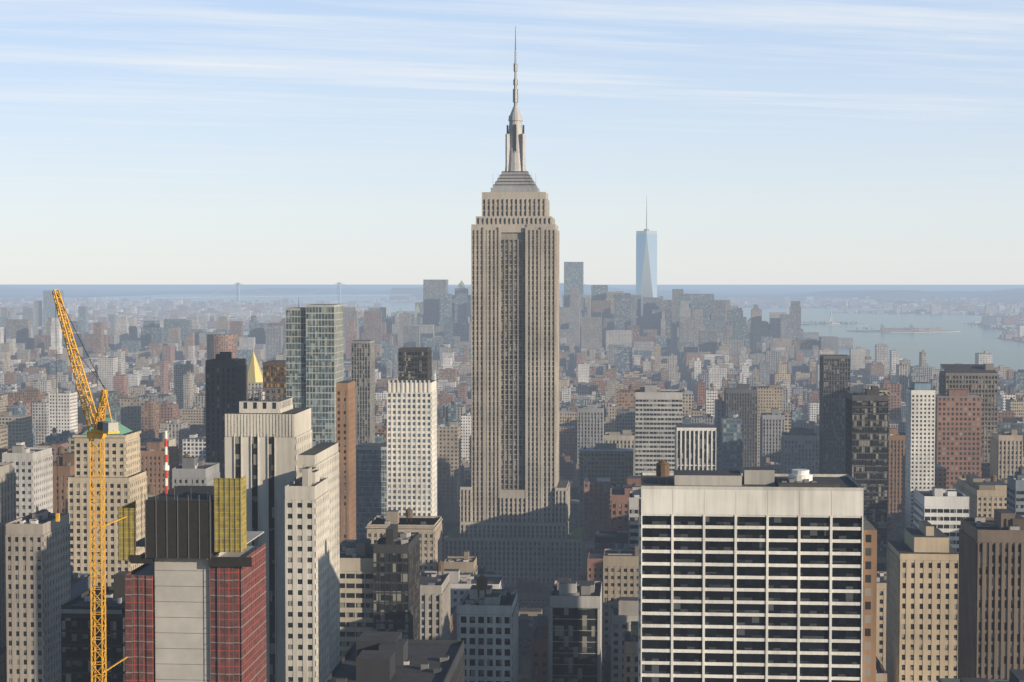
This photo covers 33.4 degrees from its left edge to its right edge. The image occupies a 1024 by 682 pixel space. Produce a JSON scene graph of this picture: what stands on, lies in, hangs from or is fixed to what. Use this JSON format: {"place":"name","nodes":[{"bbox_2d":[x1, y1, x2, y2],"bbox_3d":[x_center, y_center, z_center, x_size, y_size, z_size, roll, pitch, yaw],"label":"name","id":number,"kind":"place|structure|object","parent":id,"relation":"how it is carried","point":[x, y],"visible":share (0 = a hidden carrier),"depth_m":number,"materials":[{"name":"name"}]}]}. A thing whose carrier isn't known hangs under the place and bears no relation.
{"place":"outdoors","nodes":[
{"label":"outdoors","id":0,"kind":"place"},
{"bbox_2d":[0,288,1023,574],"bbox_3d":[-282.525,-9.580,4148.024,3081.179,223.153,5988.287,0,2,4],"label":"city buildings","id":1,"kind":"structure","parent":0,"point":[152,378],"depth_m":3458.41,"materials":[{"name":"grey concrete"}]},
{"bbox_2d":[0,283,1023,305],"bbox_3d":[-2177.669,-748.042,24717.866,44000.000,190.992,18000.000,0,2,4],"label":"hills","id":2,"kind":"structure","parent":0,"point":[1009,296],"depth_m":23429.96,"materials":[{"name":"grey"}]},
{"bbox_2d":[0,284,1023,342],"bbox_3d":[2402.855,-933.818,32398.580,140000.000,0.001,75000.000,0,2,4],"label":"sea","id":3,"kind":"structure","parent":0,"point":[748,289],"depth_m":47772.84,"materials":[{"name":"liquid"}]},
{"bbox_2d":[31,282,940,337],"bbox_3d":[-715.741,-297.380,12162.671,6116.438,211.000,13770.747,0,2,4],"label":"landmarks","id":4,"kind":"object","parent":3,"relation":"on","point":[883,328],"visible":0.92,"depth_m":17023.48,"materials":[{"name":"stone"}]},
{"bbox_2d":[0,290,1023,340],"bbox_3d":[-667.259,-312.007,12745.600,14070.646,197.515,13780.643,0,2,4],"label":"boroughs","id":5,"kind":"object","parent":3,"relation":"on","point":[88,312],"visible":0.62,"depth_m":12535.75,"materials":[{"name":"grey"}]},
{"bbox_2d":[392,201,852,354],"bbox_3d":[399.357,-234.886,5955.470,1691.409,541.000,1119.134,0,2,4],"label":"distant skyscrapers","id":6,"kind":"structure","parent":3,"relation":"on","point":[646,278],"depth_m":5800.70,"materials":[{"name":"blue"}]},
{"bbox_2d":[802,321,1016,329],"bbox_3d":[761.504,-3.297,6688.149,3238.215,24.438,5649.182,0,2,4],"label":"trees","id":7,"kind":"object","parent":3,"relation":"on","point":[845,323],"visible":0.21,"depth_m":8896.10,"materials":[{"name":"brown plant"}]},
{"bbox_2d":[0,0,1023,284],"label":"sky","id":8,"kind":"structure","parent":0,"point":[143,142],"materials":[{"name":"blue"}]},
{"bbox_2d":[1,294,1023,370],"bbox_3d":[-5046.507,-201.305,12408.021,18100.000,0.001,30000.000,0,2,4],"label":"harbour water","id":9,"kind":"structure","parent":0,"point":[966,344],"depth_m":8475.52,"materials":[{"name":"liquid"}]},
{"bbox_2d":[801,324,960,332],"bbox_3d":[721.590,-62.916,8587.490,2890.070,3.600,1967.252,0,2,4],"label":"islands","id":10,"kind":"object","parent":9,"relation":"in","point":[915,331],"visible":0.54,"depth_m":8075.74,"materials":[{"name":"stone"}]},
{"bbox_2d":[566,359,696,401],"bbox_3d":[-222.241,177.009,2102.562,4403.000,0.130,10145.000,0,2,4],"label":"streets and pavements","id":11,"kind":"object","parent":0,"point":[683,377],"depth_m":4468.24,"materials":[{"name":"grey asphalt"}]},
{"bbox_2d":[52,289,127,681],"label":"tower crane","id":12,"kind":"object","parent":11,"relation":"on","point":[101,429],"visible":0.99,"depth_m":407.52,"materials":[{"name":"metal"}]},
{"bbox_2d":[118,431,266,681],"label":"tower under construction","id":13,"kind":"structure","parent":11,"relation":"on","point":[195,596],"depth_m":423.34,"materials":[{"name":"brick"}]},
{"bbox_2d":[0,441,1023,681],"bbox_3d":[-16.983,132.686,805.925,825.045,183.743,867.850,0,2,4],"label":"low-rise buildings","id":14,"kind":"structure","parent":11,"relation":"on","point":[435,652],"depth_m":775.00,"materials":[{"name":"grey concrete"}]},
{"bbox_2d":[2,302,1023,681],"bbox_3d":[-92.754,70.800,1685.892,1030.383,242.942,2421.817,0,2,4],"label":"buildings","id":15,"kind":"structure","parent":11,"relation":"on","point":[752,572],"depth_m":643.02,"materials":[{"name":"grey concrete"}]},
{"bbox_2d":[444,26,586,583],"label":"skyscraper","id":16,"kind":"structure","parent":11,"relation":"on","point":[514,508],"depth_m":1266.25,"materials":[{"name":"beige stone"}]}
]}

